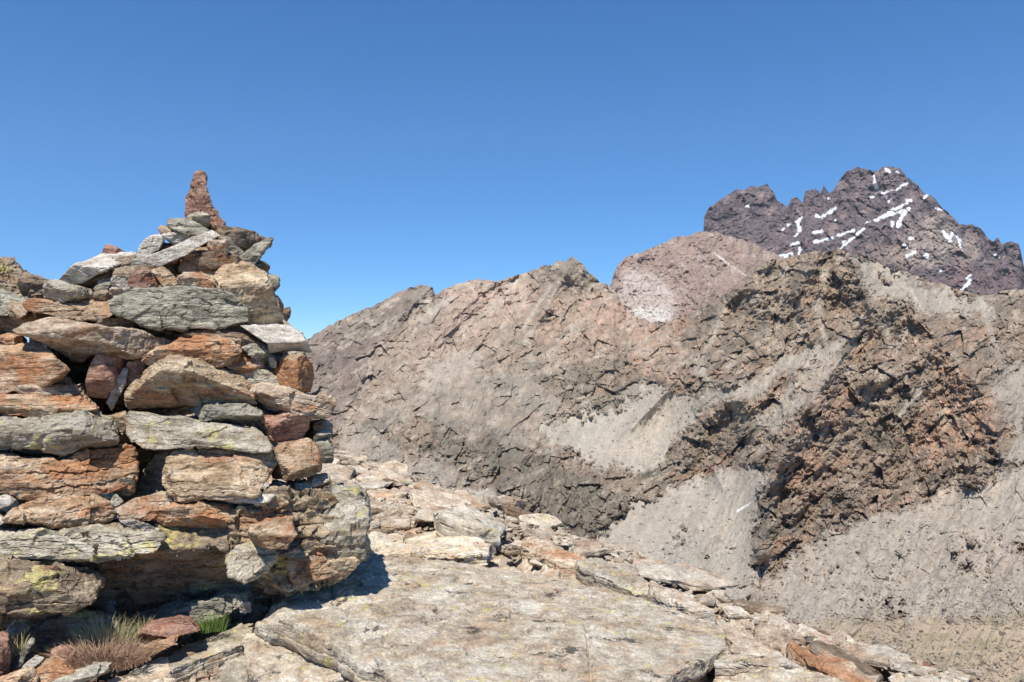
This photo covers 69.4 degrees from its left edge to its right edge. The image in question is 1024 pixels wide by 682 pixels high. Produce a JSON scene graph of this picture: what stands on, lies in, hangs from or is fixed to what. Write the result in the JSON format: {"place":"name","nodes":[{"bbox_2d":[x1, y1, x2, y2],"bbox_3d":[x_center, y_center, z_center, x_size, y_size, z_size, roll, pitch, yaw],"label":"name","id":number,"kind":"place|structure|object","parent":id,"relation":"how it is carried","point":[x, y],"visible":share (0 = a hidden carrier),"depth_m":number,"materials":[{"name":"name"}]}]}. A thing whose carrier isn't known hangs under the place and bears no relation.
{"place":"outdoors","nodes":[
{"label":"outdoors","id":0,"kind":"place"},
{"bbox_2d":[0,384,985,681],"bbox_3d":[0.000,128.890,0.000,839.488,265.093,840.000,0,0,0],"label":"ground","id":1,"kind":"structure","parent":0,"point":[124,610],"depth_m":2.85,"materials":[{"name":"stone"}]},
{"bbox_2d":[0,631,11,675],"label":"loose stone","id":2,"kind":"object","parent":1,"relation":"on","point":[5,655],"visible":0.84,"depth_m":2.06,"materials":[{"name":"red stone"}]},
{"bbox_2d":[0,256,27,296],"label":"outcrop rock","id":3,"kind":"object","parent":1,"relation":"on","point":[12,271],"visible":0.35,"depth_m":4.37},
{"bbox_2d":[4,618,30,649],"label":"loose stone","id":4,"kind":"object","parent":1,"relation":"on","point":[16,625],"visible":0.81,"depth_m":2.24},
{"bbox_2d":[0,667,39,681],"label":"loose stone","id":5,"kind":"object","parent":1,"relation":"on","point":[22,674],"visible":1,"depth_m":1.98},
{"bbox_2d":[10,638,35,671],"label":"loose stone","id":6,"kind":"object","parent":1,"relation":"on","point":[18,660],"visible":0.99,"depth_m":2.11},
{"bbox_2d":[0,606,96,628],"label":"base boulder","id":7,"kind":"object","parent":1,"relation":"on","point":[6,621],"visible":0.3,"depth_m":2.46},
{"bbox_2d":[4,519,258,606],"bbox_3d":[-1.375,0.755,2.578,1.279,0.362,0.614,0,0,0],"label":"base boulder","id":8,"kind":"object","parent":7,"relation":"on","point":[183,561],"visible":0.39,"depth_m":2.43,"materials":[{"name":"stone"}]},
{"bbox_2d":[0,557,104,617],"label":"base boulder","id":9,"kind":"object","parent":8,"relation":"on","point":[30,587],"visible":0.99,"depth_m":2.13,"materials":[{"name":"stone"}]},
{"bbox_2d":[0,443,139,501],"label":"cairn slab","id":10,"kind":"object","parent":8,"relation":"on","point":[24,477],"depth_m":2.48,"materials":[{"name":"stone"}]},
{"bbox_2d":[0,409,119,456],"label":"cairn slab","id":11,"kind":"object","parent":10,"relation":"on","point":[64,434],"depth_m":2.48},
{"bbox_2d":[0,392,98,417],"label":"cairn slab","id":12,"kind":"object","parent":11,"relation":"on","point":[24,405],"depth_m":2.61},
{"bbox_2d":[0,342,69,393],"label":"cairn boulder","id":13,"kind":"object","parent":12,"relation":"on","point":[40,365],"visible":0.85,"depth_m":2.70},
{"bbox_2d":[0,333,26,344],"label":"cairn stone","id":14,"kind":"object","parent":13,"relation":"on","point":[9,339],"visible":0.82,"depth_m":2.82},
{"bbox_2d":[12,317,172,362],"bbox_3d":[-1.655,-0.004,2.916,0.647,0.180,0.503,0,0,0],"label":"cairn slab","id":15,"kind":"object","parent":13,"relation":"on","point":[76,341],"depth_m":2.72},
{"bbox_2d":[22,298,112,322],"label":"cairn slab","id":16,"kind":"object","parent":15,"relation":"on","point":[89,310],"depth_m":2.92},
{"bbox_2d":[42,279,94,302],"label":"cairn slab","id":17,"kind":"object","parent":16,"relation":"on","point":[59,290],"depth_m":2.92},
{"bbox_2d":[75,279,95,289],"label":"cairn slab","id":18,"kind":"object","parent":17,"relation":"on","point":[89,284],"depth_m":3.09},
{"bbox_2d":[90,254,135,283],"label":"cairn slab","id":19,"kind":"object","parent":18,"relation":"on","point":[124,260],"depth_m":3.05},
{"bbox_2d":[59,252,136,284],"bbox_3d":[-1.775,-0.308,3.166,0.326,0.170,0.465,0,0,-25],"label":"cairn slab","id":20,"kind":"object","parent":17,"relation":"on","point":[83,271],"depth_m":3.04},
{"bbox_2d":[92,315,137,328],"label":"cairn stone","id":21,"kind":"object","parent":15,"relation":"on","point":[113,321],"visible":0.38,"depth_m":2.90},
{"bbox_2d":[15,383,84,396],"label":"cairn slab","id":22,"kind":"object","parent":12,"relation":"on","point":[69,389],"depth_m":2.66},
{"bbox_2d":[85,353,123,398],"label":"cairn stone","id":23,"kind":"object","parent":12,"relation":"on","point":[103,373],"visible":0.9,"depth_m":2.75,"materials":[{"name":"red stone"}]},
{"bbox_2d":[108,410,129,443],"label":"cairn stone","id":24,"kind":"object","parent":10,"relation":"on","point":[120,418],"visible":0.49,"depth_m":2.75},
{"bbox_2d":[106,367,127,410],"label":"cairn stone","id":25,"kind":"object","parent":24,"relation":"on","point":[115,394],"visible":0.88,"depth_m":2.79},
{"bbox_2d":[114,475,135,497],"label":"cairn stone","id":26,"kind":"object","parent":10,"relation":"on","point":[126,493],"visible":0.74,"depth_m":2.55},
{"bbox_2d":[0,523,166,563],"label":"base boulder","id":27,"kind":"object","parent":8,"relation":"on","point":[97,543],"visible":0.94,"depth_m":2.29,"materials":[{"name":"stone"}]},
{"bbox_2d":[1,493,117,528],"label":"cairn slab","id":28,"kind":"object","parent":27,"relation":"on","point":[70,511],"depth_m":2.40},
{"bbox_2d":[119,519,159,531],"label":"cairn stone","id":29,"kind":"object","parent":27,"relation":"on","point":[145,525],"visible":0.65,"depth_m":2.38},
{"bbox_2d":[114,491,172,520],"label":"cairn stone","id":30,"kind":"object","parent":8,"relation":"on","point":[139,508],"visible":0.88,"depth_m":2.42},
{"bbox_2d":[132,451,167,498],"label":"cairn stone","id":31,"kind":"object","parent":8,"relation":"on","point":[150,481],"visible":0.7,"depth_m":2.73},
{"bbox_2d":[151,499,242,529],"bbox_3d":[-1.059,0.589,2.512,0.385,0.142,0.312,0,0,0],"label":"cairn slab","id":32,"kind":"object","parent":8,"relation":"on","point":[205,514],"depth_m":2.39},
{"bbox_2d":[162,448,277,502],"bbox_3d":[-1.024,0.463,2.584,0.441,0.207,0.460,0,0,0],"label":"cairn boulder","id":33,"kind":"object","parent":32,"relation":"on","point":[191,475],"visible":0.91,"depth_m":2.44,"materials":[{"name":"stone"}]},
{"bbox_2d":[126,411,273,453],"bbox_3d":[-1.115,0.326,2.663,0.655,0.147,0.344,0,0,8],"label":"cairn slab","id":34,"kind":"object","parent":33,"relation":"on","point":[148,430],"depth_m":2.52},
{"bbox_2d":[124,354,257,409],"bbox_3d":[-1.259,0.157,2.875,0.447,0.217,0.651,0,0,-29],"label":"cairn boulder","id":35,"kind":"object","parent":34,"relation":"on","point":[171,382],"visible":0.94,"depth_m":2.67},
{"bbox_2d":[125,358,145,385],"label":"cairn stone","id":36,"kind":"object","parent":35,"relation":"on","point":[136,368],"visible":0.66,"depth_m":2.81,"materials":[{"name":"red stone"}]},
{"bbox_2d":[141,335,242,367],"bbox_3d":[-1.254,0.039,2.913,0.360,0.138,0.508,0,0,-21],"label":"cairn slab","id":37,"kind":"object","parent":35,"relation":"on","point":[217,352],"depth_m":2.72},
{"bbox_2d":[226,351,263,373],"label":"cairn stone","id":38,"kind":"object","parent":35,"relation":"on","point":[245,363],"visible":0.59,"depth_m":2.79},
{"bbox_2d":[189,402,262,425],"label":"cairn slab","id":39,"kind":"object","parent":34,"relation":"on","point":[242,414],"depth_m":2.65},
{"bbox_2d":[36,656,74,681],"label":"loose stone","id":40,"kind":"object","parent":1,"relation":"on","point":[50,669],"visible":0.74,"depth_m":2.02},
{"bbox_2d":[52,661,110,681],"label":"loose stone","id":41,"kind":"object","parent":40,"relation":"on","point":[90,672],"visible":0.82,"depth_m":2.01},
{"bbox_2d":[31,609,118,653],"bbox_3d":[-1.378,0.911,2.344,0.322,0.140,0.198,0,0,0],"label":"loose stone","id":42,"kind":"object","parent":1,"relation":"on","point":[50,631],"visible":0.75,"depth_m":2.28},
{"bbox_2d":[106,657,175,681],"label":"bedrock slab","id":43,"kind":"structure","parent":1,"relation":"on","point":[156,670],"depth_m":2.13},
{"bbox_2d":[31,633,158,672],"bbox_3d":[-1.191,0.889,2.135,0.385,0.087,0.268,0,0,0],"label":"dry grass tuft","id":44,"kind":"object","parent":43,"relation":"on","point":[123,657],"visible":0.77,"depth_m":2.13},
{"bbox_2d":[115,635,178,665],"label":"loose stone","id":45,"kind":"object","parent":43,"relation":"on","point":[165,643],"visible":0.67,"depth_m":2.17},
{"bbox_2d":[68,611,151,647],"bbox_3d":[-1.213,0.858,2.220,0.237,0.094,0.157,0,0,-20],"label":"straw grass tuft","id":46,"kind":"object","parent":45,"relation":"on","point":[103,636],"visible":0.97,"depth_m":2.22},
{"bbox_2d":[0,225,290,503],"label":"cairn core","id":47,"kind":"object","parent":1,"relation":"on","point":[243,239],"visible":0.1,"depth_m":3.11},
{"bbox_2d":[0,289,28,303],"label":"outcrop rock","id":48,"kind":"object","parent":47,"relation":"on","point":[7,297],"visible":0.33,"depth_m":3.33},
{"bbox_2d":[17,272,49,298],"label":"outcrop rock","id":49,"kind":"object","parent":48,"relation":"on","point":[30,285],"visible":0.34,"depth_m":3.86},
{"bbox_2d":[7,301,29,319],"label":"outcrop rock","id":50,"kind":"object","parent":47,"relation":"on","point":[17,310],"visible":0.75,"depth_m":3.05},
{"bbox_2d":[129,253,147,265],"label":"cairn stone","id":51,"kind":"object","parent":47,"relation":"on","point":[139,258],"visible":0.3,"depth_m":3.04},
{"bbox_2d":[138,233,164,254],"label":"cairn stone","id":52,"kind":"object","parent":51,"relation":"on","point":[151,244],"visible":0.88,"depth_m":3.10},
{"bbox_2d":[162,232,191,244],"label":"cairn stone","id":53,"kind":"object","parent":47,"relation":"on","point":[174,238],"visible":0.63,"depth_m":3.15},
{"bbox_2d":[167,218,209,235],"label":"cairn stone","id":54,"kind":"object","parent":53,"relation":"on","point":[187,226],"visible":0.85,"depth_m":3.14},
{"bbox_2d":[144,230,219,266],"bbox_3d":[-1.360,-0.378,3.056,0.313,0.163,0.082,0,0,0],"label":"cairn slab","id":55,"kind":"object","parent":47,"relation":"on","point":[174,252],"depth_m":3.02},
{"bbox_2d":[185,170,225,230],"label":"standing stone","id":56,"kind":"object","parent":47,"relation":"on","point":[197,197],"visible":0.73,"depth_m":3.28,"materials":[{"name":"red stone"}]},
{"bbox_2d":[136,615,199,640],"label":"loose stone","id":57,"kind":"object","parent":1,"relation":"on","point":[179,625],"visible":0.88,"depth_m":2.25,"materials":[{"name":"red stone"}]},
{"bbox_2d":[151,588,252,623],"bbox_3d":[-1.067,0.918,2.551,0.362,0.151,0.316,0,0,0],"label":"loose stone","id":58,"kind":"object","parent":1,"relation":"on","point":[225,601],"visible":0.8,"depth_m":2.46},
{"bbox_2d":[168,623,254,681],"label":"bedrock slab","id":59,"kind":"structure","parent":1,"relation":"on","point":[186,662],"depth_m":2.26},
{"bbox_2d":[194,611,229,633],"bbox_3d":[-0.962,0.892,2.360,0.137,0.060,0.099,0,0,0],"label":"green grass tuft","id":60,"kind":"object","parent":59,"relation":"on","point":[208,626],"visible":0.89,"depth_m":2.35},
{"bbox_2d":[215,655,246,681],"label":"bedrock slab","id":61,"kind":"structure","parent":1,"relation":"on","point":[234,670],"depth_m":2.20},
{"bbox_2d":[227,478,342,598],"bbox_3d":[-0.805,0.699,2.694,0.409,0.448,0.665,0,0,-15],"label":"base boulder","id":62,"kind":"object","parent":1,"relation":"on","point":[306,507],"visible":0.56,"depth_m":2.44,"materials":[{"name":"stone"}]},
{"bbox_2d":[206,494,275,505],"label":"cairn slab","id":63,"kind":"object","parent":62,"relation":"on","point":[261,498],"depth_m":2.39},
{"bbox_2d":[225,541,277,584],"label":"base boulder","id":64,"kind":"object","parent":62,"relation":"on","point":[247,562],"visible":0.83,"depth_m":2.30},
{"bbox_2d":[247,515,297,548],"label":"base boulder","id":65,"kind":"object","parent":64,"relation":"on","point":[273,532],"visible":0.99,"depth_m":2.24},
{"bbox_2d":[271,438,322,481],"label":"cairn boulder","id":66,"kind":"object","parent":62,"relation":"on","point":[299,459],"visible":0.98,"depth_m":2.56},
{"bbox_2d":[253,411,311,442],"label":"cairn stone","id":67,"kind":"object","parent":66,"relation":"on","point":[283,426],"visible":0.84,"depth_m":2.69,"materials":[{"name":"red stone"}]},
{"bbox_2d":[313,438,334,463],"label":"cairn stone","id":68,"kind":"object","parent":66,"relation":"on","point":[326,448],"visible":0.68,"depth_m":2.70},
{"bbox_2d":[312,430,332,441],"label":"cairn stone","id":69,"kind":"object","parent":68,"relation":"on","point":[321,434],"visible":0.9,"depth_m":2.74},
{"bbox_2d":[312,418,332,433],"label":"cairn stone","id":70,"kind":"object","parent":69,"relation":"on","point":[321,424],"visible":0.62,"depth_m":2.79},
{"bbox_2d":[249,382,336,418],"bbox_3d":[-0.863,0.227,2.884,0.327,0.147,0.456,0,0,-16],"label":"cairn slab","id":71,"kind":"object","parent":70,"relation":"on","point":[273,398],"depth_m":2.69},
{"bbox_2d":[239,369,278,384],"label":"cairn stone","id":72,"kind":"object","parent":71,"relation":"on","point":[259,376],"visible":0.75,"depth_m":2.81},
{"bbox_2d":[241,343,270,365],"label":"cairn stone","id":73,"kind":"object","parent":72,"relation":"on","point":[256,352],"visible":0.81,"depth_m":2.81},
{"bbox_2d":[272,352,313,392],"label":"cairn boulder","id":74,"kind":"object","parent":71,"relation":"on","point":[294,370],"visible":0.94,"depth_m":2.79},
{"bbox_2d":[241,324,311,353],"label":"cairn slab","id":75,"kind":"object","parent":74,"relation":"on","point":[278,338],"depth_m":2.80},
{"bbox_2d":[178,324,267,347],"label":"cairn slab","id":76,"kind":"object","parent":75,"relation":"on","point":[240,335],"depth_m":2.83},
{"bbox_2d":[108,285,249,332],"bbox_3d":[-1.323,-0.125,3.020,0.638,0.189,0.426,0,0,0],"label":"cairn slab","id":77,"kind":"object","parent":76,"relation":"on","point":[180,308],"depth_m":2.82,"materials":[{"name":"stone"}]},
{"bbox_2d":[127,267,158,287],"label":"cairn stone","id":78,"kind":"object","parent":77,"relation":"on","point":[143,277],"visible":0.78,"depth_m":2.95,"materials":[{"name":"red stone"}]},
{"bbox_2d":[151,266,178,286],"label":"cairn stone","id":79,"kind":"object","parent":77,"relation":"on","point":[164,276],"visible":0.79,"depth_m":2.97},
{"bbox_2d":[176,272,214,287],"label":"cairn stone","id":80,"kind":"object","parent":77,"relation":"on","point":[189,279],"visible":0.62,"depth_m":2.95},
{"bbox_2d":[178,259,217,287],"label":"cairn boulder","id":81,"kind":"object","parent":77,"relation":"on","point":[183,266],"visible":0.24,"depth_m":3.07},
{"bbox_2d":[206,239,228,255],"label":"cairn stone","id":82,"kind":"object","parent":81,"relation":"on","point":[219,246],"visible":0.68,"depth_m":3.04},
{"bbox_2d":[213,261,283,324],"bbox_3d":[-1.099,-0.194,3.089,0.269,0.285,0.572,0,0,-19],"label":"cairn boulder","id":83,"kind":"object","parent":75,"relation":"on","point":[249,285],"visible":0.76,"depth_m":2.89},
{"bbox_2d":[240,237,273,264],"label":"cairn slab","id":84,"kind":"object","parent":83,"relation":"on","point":[254,253],"depth_m":3.13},
{"bbox_2d":[285,548,338,587],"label":"base boulder","id":85,"kind":"object","parent":62,"relation":"on","point":[311,568],"visible":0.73,"depth_m":2.42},
{"bbox_2d":[307,473,331,488],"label":"cairn stone","id":86,"kind":"object","parent":62,"relation":"on","point":[321,480],"visible":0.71,"depth_m":2.62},
{"bbox_2d":[242,628,351,681],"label":"bedrock slab","id":87,"kind":"structure","parent":1,"relation":"on","point":[266,661],"depth_m":2.16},
{"bbox_2d":[316,463,355,480],"bbox_3d":[-1.234,0.922,5.152,0.449,0.088,0.302,9,9,44],"label":"rock flake","id":88,"kind":"object","parent":1,"relation":"on","point":[338,472],"visible":0.5,"depth_m":5.10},
{"bbox_2d":[368,531,404,544],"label":"rock flake","id":89,"kind":"object","parent":1,"relation":"on","point":[378,537],"visible":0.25,"depth_m":3.55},
{"bbox_2d":[367,497,414,533],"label":"bedrock slab","id":90,"kind":"structure","parent":1,"relation":"on","point":[391,507],"depth_m":4.19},
{"bbox_2d":[375,460,407,472],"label":"rock flake","id":91,"kind":"object","parent":1,"relation":"on","point":[393,465],"visible":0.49,"depth_m":5.47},
{"bbox_2d":[373,516,410,530],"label":"rock flake","id":92,"kind":"object","parent":1,"relation":"on","point":[398,524],"visible":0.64,"depth_m":3.89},
{"bbox_2d":[369,533,450,560],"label":"bedrock slab","id":93,"kind":"structure","parent":1,"relation":"on","point":[397,548],"depth_m":3.34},
{"bbox_2d":[413,506,447,522],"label":"rock flake","id":94,"kind":"object","parent":1,"relation":"on","point":[424,514],"visible":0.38,"depth_m":3.94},
{"bbox_2d":[408,489,470,511],"bbox_3d":[-0.417,0.958,4.347,0.369,0.076,0.311,9,13,-17],"label":"rock flake","id":95,"kind":"object","parent":1,"relation":"on","point":[419,499],"visible":0.63,"depth_m":4.33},
{"bbox_2d":[405,531,496,566],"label":"bedrock slab","id":96,"kind":"structure","parent":1,"relation":"on","point":[472,550],"depth_m":3.35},
{"bbox_2d":[433,507,505,546],"bbox_3d":[-0.188,0.931,3.680,0.426,0.166,0.398,8,3,39],"label":"rock flake","id":97,"kind":"object","parent":1,"relation":"on","point":[467,521],"visible":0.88,"depth_m":3.56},
{"bbox_2d":[254,554,728,681],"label":"bedrock slab","id":98,"kind":"structure","parent":1,"relation":"on","point":[379,618],"depth_m":2.29,"materials":[{"name":"stone"}]},
{"bbox_2d":[325,556,359,580],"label":"base boulder","id":99,"kind":"object","parent":98,"relation":"on","point":[343,567],"visible":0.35,"depth_m":2.46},
{"bbox_2d":[320,481,373,585],"bbox_3d":[-0.628,0.701,2.787,0.198,0.405,0.726,0,0,-13],"label":"base boulder","id":100,"kind":"object","parent":98,"relation":"on","point":[347,536],"visible":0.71,"depth_m":2.48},
{"bbox_2d":[487,495,526,510],"bbox_3d":[-0.038,0.966,4.361,0.240,0.112,0.281,5,-15,12],"label":"rock flake","id":101,"kind":"object","parent":1,"relation":"on","point":[497,502],"visible":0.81,"depth_m":4.26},
{"bbox_2d":[518,513,561,528],"bbox_3d":[0.157,0.994,4.044,0.241,0.061,0.258,2,2,-19],"label":"rock flake","id":102,"kind":"object","parent":1,"relation":"on","point":[554,522],"visible":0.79,"depth_m":4.03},
{"bbox_2d":[520,536,587,575],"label":"bedrock slab","id":103,"kind":"structure","parent":1,"relation":"on","point":[550,555],"depth_m":3.34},
{"bbox_2d":[572,546,608,557],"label":"rock flake","id":104,"kind":"object","parent":1,"relation":"on","point":[591,552],"visible":0.8,"depth_m":3.43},
{"bbox_2d":[575,557,648,600],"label":"bedrock slab","id":105,"kind":"structure","parent":1,"relation":"on","point":[598,572],"depth_m":2.98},
{"bbox_2d":[647,580,714,621],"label":"bedrock slab","id":106,"kind":"structure","parent":1,"relation":"on","point":[663,596],"depth_m":2.67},
{"bbox_2d":[632,561,739,590],"bbox_3d":[0.755,1.018,3.164,0.491,0.074,0.262,9,1,-12],"label":"rock flake","id":107,"kind":"object","parent":1,"relation":"on","point":[686,576],"visible":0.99,"depth_m":3.13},
{"bbox_2d":[721,605,753,619],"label":"rock flake","id":108,"kind":"object","parent":1,"relation":"on","point":[738,612],"visible":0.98,"depth_m":2.71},
{"bbox_2d":[714,620,782,656],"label":"bedrock slab","id":109,"kind":"structure","parent":1,"relation":"on","point":[737,641],"depth_m":2.32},
{"bbox_2d":[714,654,802,680],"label":"bedrock slab","id":110,"kind":"structure","parent":1,"relation":"on","point":[729,665],"depth_m":2.13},
{"bbox_2d":[732,600,785,614],"bbox_3d":[0.944,1.031,2.834,0.237,0.058,0.156,13,-6,-32],"label":"rock flake","id":111,"kind":"object","parent":1,"relation":"on","point":[752,607],"visible":0.73,"depth_m":2.79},
{"bbox_2d":[713,666,842,681],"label":"bedrock slab","id":112,"kind":"structure","parent":1,"relation":"on","point":[780,674],"depth_m":2.05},
{"bbox_2d":[786,640,875,681],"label":"bedrock slab","id":113,"kind":"structure","parent":1,"relation":"on","point":[839,668],"depth_m":2.21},
{"bbox_2d":[809,640,883,681],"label":"rock flake","id":114,"kind":"object","parent":1,"relation":"on","point":[816,647],"visible":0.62,"depth_m":2.31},
{"bbox_2d":[841,645,911,670],"bbox_3d":[1.162,1.013,2.375,0.217,0.046,0.146,-1,0,17],"label":"rock flake","id":115,"kind":"object","parent":1,"relation":"on","point":[872,655],"visible":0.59,"depth_m":2.35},
{"bbox_2d":[0,0,1023,341],"label":"sky","id":116,"kind":"structure","parent":0,"point":[383,148],"materials":[{"name":"blue"}]},
{"bbox_2d":[256,249,1023,681],"bbox_3d":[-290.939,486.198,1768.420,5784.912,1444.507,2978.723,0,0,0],"label":"mountain hillside","id":117,"kind":"structure","parent":0,"point":[888,429],"depth_m":1050.25,"materials":[{"name":"stone"}]},
{"bbox_2d":[342,260,1023,681],"bbox_3d":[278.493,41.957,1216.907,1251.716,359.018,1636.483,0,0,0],"label":"scree boulders","id":118,"kind":"object","parent":117,"relation":"on","point":[950,620],"visible":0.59,"depth_m":564.82,"materials":[{"name":"stone"}]},
{"bbox_2d":[610,231,784,322],"bbox_3d":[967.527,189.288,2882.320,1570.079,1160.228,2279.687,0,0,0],"label":"mountain ridge","id":119,"kind":"structure","parent":0,"point":[676,278],"depth_m":2385.74,"materials":[{"name":"stone"}]},
{"bbox_2d":[703,166,1023,295],"bbox_3d":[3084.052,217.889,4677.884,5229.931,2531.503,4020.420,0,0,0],"label":"mountain peak","id":120,"kind":"structure","parent":0,"point":[892,218],"depth_m":3911.38,"materials":[{"name":"stone"}]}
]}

